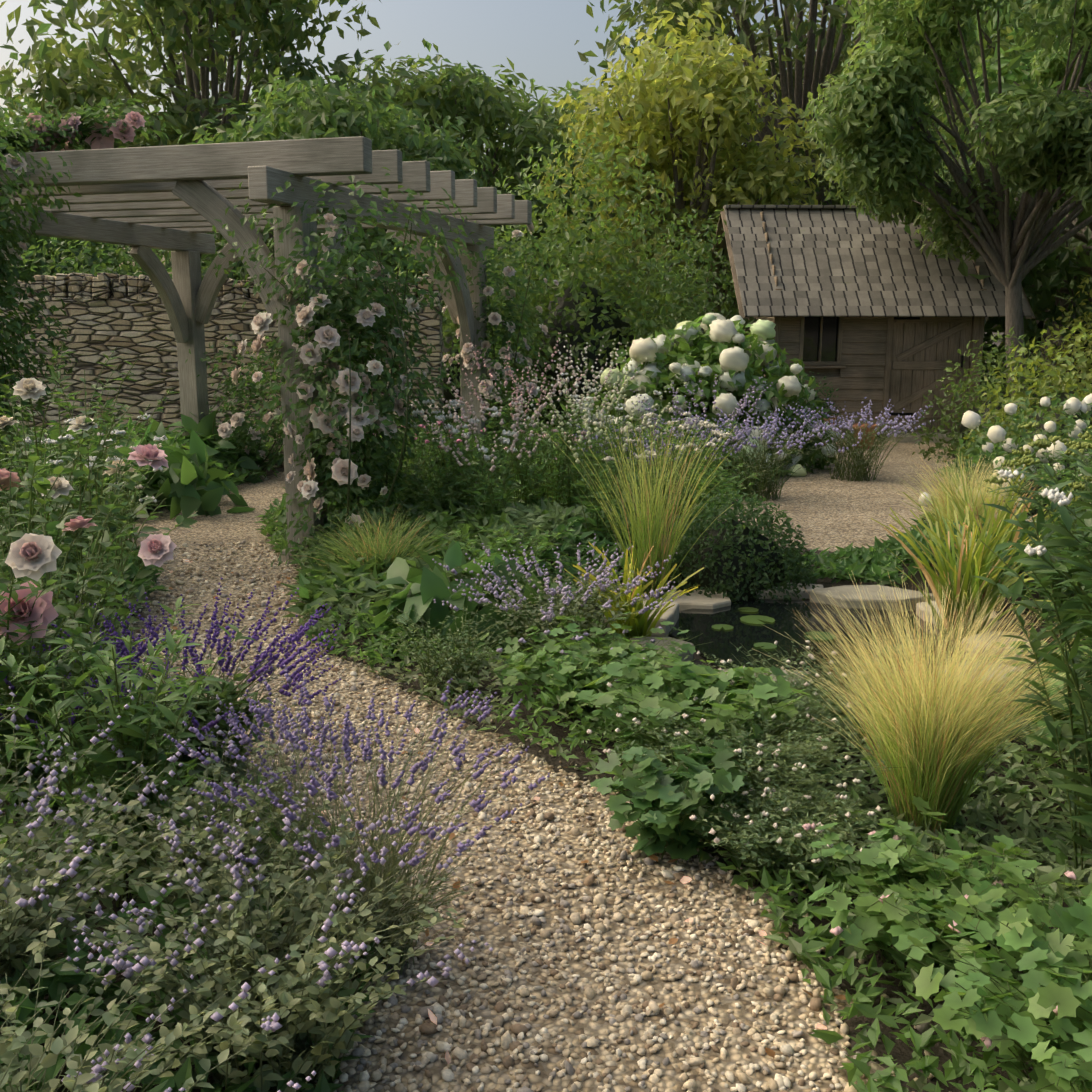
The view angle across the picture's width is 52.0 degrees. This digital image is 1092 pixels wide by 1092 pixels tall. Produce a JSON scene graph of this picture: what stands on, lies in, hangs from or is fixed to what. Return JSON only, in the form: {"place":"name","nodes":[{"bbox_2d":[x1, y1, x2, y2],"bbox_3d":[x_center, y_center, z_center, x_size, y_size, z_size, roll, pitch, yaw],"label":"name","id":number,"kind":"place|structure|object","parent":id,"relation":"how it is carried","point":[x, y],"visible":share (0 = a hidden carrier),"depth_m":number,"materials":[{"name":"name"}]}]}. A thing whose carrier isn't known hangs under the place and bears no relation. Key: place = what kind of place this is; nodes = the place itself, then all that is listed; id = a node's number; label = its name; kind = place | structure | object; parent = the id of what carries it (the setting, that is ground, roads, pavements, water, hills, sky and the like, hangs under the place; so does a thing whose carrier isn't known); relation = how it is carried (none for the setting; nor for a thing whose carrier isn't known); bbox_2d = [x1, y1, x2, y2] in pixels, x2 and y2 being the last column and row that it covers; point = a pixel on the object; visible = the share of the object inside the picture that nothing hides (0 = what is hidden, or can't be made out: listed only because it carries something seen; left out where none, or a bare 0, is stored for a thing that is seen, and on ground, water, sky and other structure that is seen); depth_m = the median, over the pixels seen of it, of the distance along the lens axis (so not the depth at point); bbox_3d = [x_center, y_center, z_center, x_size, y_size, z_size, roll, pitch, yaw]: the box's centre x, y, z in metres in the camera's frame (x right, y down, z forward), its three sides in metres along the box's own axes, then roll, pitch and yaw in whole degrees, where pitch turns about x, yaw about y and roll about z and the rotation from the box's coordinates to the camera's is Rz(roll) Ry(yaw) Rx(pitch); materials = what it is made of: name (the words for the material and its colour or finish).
{"place":"outdoors","nodes":[
{"label":"outdoors","id":0,"kind":"place"},
{"bbox_2d":[94,472,942,1091],"bbox_3d":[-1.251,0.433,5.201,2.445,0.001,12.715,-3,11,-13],"label":"gravel path","id":1,"kind":"structure","parent":0,"point":[223,526],"depth_m":2.68,"materials":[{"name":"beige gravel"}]},
{"bbox_2d":[0,0,1083,332],"label":"sky","id":2,"kind":"structure","parent":0,"point":[539,37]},
{"bbox_2d":[0,333,1091,1091],"bbox_3d":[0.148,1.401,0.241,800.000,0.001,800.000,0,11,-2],"label":"ground","id":3,"kind":"structure","parent":0,"point":[902,1051],"depth_m":3.52,"materials":[{"name":"soil"}]},
{"bbox_2d":[0,91,134,280],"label":"hedge","id":4,"kind":"object","parent":3,"relation":"on","point":[39,270],"visible":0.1,"depth_m":18.58,"materials":[{"name":"green plant"}]},
{"bbox_2d":[29,144,131,267],"bbox_3d":[-14.096,-7.263,26.548,8.344,6.970,8.126,0,11,-2],"label":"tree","id":5,"kind":"object","parent":3,"relation":"on","point":[103,243],"depth_m":27.49,"materials":[{"name":"green plant"}]},
{"bbox_2d":[0,0,385,277],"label":"tree","id":6,"kind":"object","parent":3,"relation":"on","point":[192,107],"visible":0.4,"depth_m":26.46,"materials":[{"name":"green plant"}]},
{"bbox_2d":[0,272,443,467],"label":"garden wall","id":7,"kind":"structure","parent":3,"relation":"on","point":[127,316],"depth_m":11.38,"materials":[{"name":"stone"}]},
{"bbox_2d":[0,136,531,562],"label":"pergola","id":8,"kind":"object","parent":3,"relation":"on","point":[176,200],"visible":0.67,"depth_m":7.31,"materials":[{"name":"grey wood"}]},
{"bbox_2d":[0,344,549,1091],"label":"bed plants","id":9,"kind":"object","parent":3,"relation":"on","point":[280,992],"visible":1,"depth_m":2.48,"materials":[{"name":"green plant"}]},
{"bbox_2d":[0,80,561,566],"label":"climbing rose plants","id":10,"kind":"object","parent":3,"relation":"on","point":[348,392],"visible":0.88,"depth_m":6.66,"materials":[{"name":"green plant"}]},
{"bbox_2d":[176,67,507,303],"bbox_3d":[-4.059,-5.666,21.294,6.714,5.840,6.723,0,11,-2],"label":"tree","id":11,"kind":"object","parent":3,"relation":"on","point":[327,112],"visible":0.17,"depth_m":19.45,"materials":[{"name":"green plant"}]},
{"bbox_2d":[325,38,635,304],"bbox_3d":[-2.231,-9.564,32.563,10.680,9.193,9.969,0,11,-2],"label":"tree","id":12,"kind":"object","parent":3,"relation":"on","point":[467,95],"visible":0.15,"depth_m":30.51,"materials":[{"name":"green plant"}]},
{"bbox_2d":[0,394,1091,1091],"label":"ground cover plants","id":13,"kind":"object","parent":3,"relation":"on","point":[330,582],"visible":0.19,"depth_m":3.27,"materials":[{"name":"green plant"}]},
{"bbox_2d":[0,322,1091,700],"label":"plant beds","id":14,"kind":"object","parent":3,"relation":"on","point":[734,556],"visible":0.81,"depth_m":6.56,"materials":[{"name":"green plant"}]},
{"bbox_2d":[9,120,1091,477],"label":"shrub","id":15,"kind":"object","parent":3,"relation":"on","point":[697,344],"visible":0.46,"depth_m":12.56,"materials":[{"name":"green plant"}]},
{"bbox_2d":[470,80,689,335],"bbox_3d":[1.249,-11.374,40.743,10.841,9.624,9.281,0,11,-2],"label":"tree","id":16,"kind":"object","parent":3,"relation":"on","point":[568,86],"visible":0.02,"depth_m":38.27,"materials":[{"name":"green plant"}]},
{"bbox_2d":[90,235,1091,401],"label":"hedge shrubs","id":17,"kind":"object","parent":3,"relation":"on","point":[1038,327],"visible":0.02,"depth_m":22.63,"materials":[{"name":"green plant"}]},
{"bbox_2d":[537,0,842,328],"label":"tree","id":18,"kind":"object","parent":3,"relation":"on","point":[698,103],"visible":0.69,"depth_m":21.02,"materials":[{"name":"green plant"}]},
{"bbox_2d":[481,421,1091,1091],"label":"bed plants","id":19,"kind":"object","parent":3,"relation":"on","point":[919,729],"visible":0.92,"depth_m":2.97,"materials":[{"name":"green plant"}]},
{"bbox_2d":[574,0,1056,238],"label":"tree","id":20,"kind":"object","parent":3,"relation":"on","point":[826,59],"visible":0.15,"depth_m":29.82,"materials":[{"name":"green plant"}]},
{"bbox_2d":[604,582,1040,696],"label":"pond edging stones","id":21,"kind":"object","parent":3,"relation":"on","point":[694,600],"visible":0.23,"depth_m":5.70,"materials":[{"name":"beige stone"}]},
{"bbox_2d":[707,439,954,551],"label":"gravel path","id":22,"kind":"structure","parent":3,"relation":"on","point":[824,509],"depth_m":9.39,"materials":[{"name":"beige gravel"}]},
{"bbox_2d":[823,417,878,448],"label":"terracotta pots","id":23,"kind":"object","parent":3,"relation":"on","point":[870,429],"visible":0.1,"depth_m":13.32,"materials":[{"name":"ceramic"}]},
{"bbox_2d":[700,205,1034,442],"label":"garden shed","id":24,"kind":"structure","parent":3,"relation":"on","point":[851,305],"depth_m":14.56,"materials":[{"name":"brown wood"}]},
{"bbox_2d":[723,0,1051,204],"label":"tree","id":25,"kind":"object","parent":3,"relation":"on","point":[805,35],"depth_m":36.61,"materials":[{"name":"green plant"}]},
{"bbox_2d":[802,0,1091,394],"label":"orchard tree","id":26,"kind":"object","parent":3,"relation":"on","point":[891,162],"visible":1,"depth_m":12.32,"materials":[{"name":"green plant"}]},
{"bbox_2d":[846,0,1091,396],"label":"tree","id":27,"kind":"object","parent":3,"relation":"on","point":[989,45],"visible":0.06,"depth_m":20.33,"materials":[{"name":"green plant"}]},
{"bbox_2d":[904,0,1091,342],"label":"tree","id":28,"kind":"object","parent":3,"relation":"on","point":[1063,260],"visible":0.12,"depth_m":15.23,"materials":[{"name":"green plant"}]},
{"bbox_2d":[668,599,965,690],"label":"pond water","id":29,"kind":"structure","parent":0,"point":[746,635],"depth_m":5.25,"materials":[{"name":"black liquid"}]},
{"bbox_2d":[712,607,916,668],"bbox_3d":[1.157,0.420,5.146,0.550,0.002,1.070,-9,14,-39],"label":"pond lily plant","id":30,"kind":"object","parent":29,"relation":"on","point":[751,619],"visible":0.58,"depth_m":5.30,"materials":[{"name":"green plant"}]}
]}

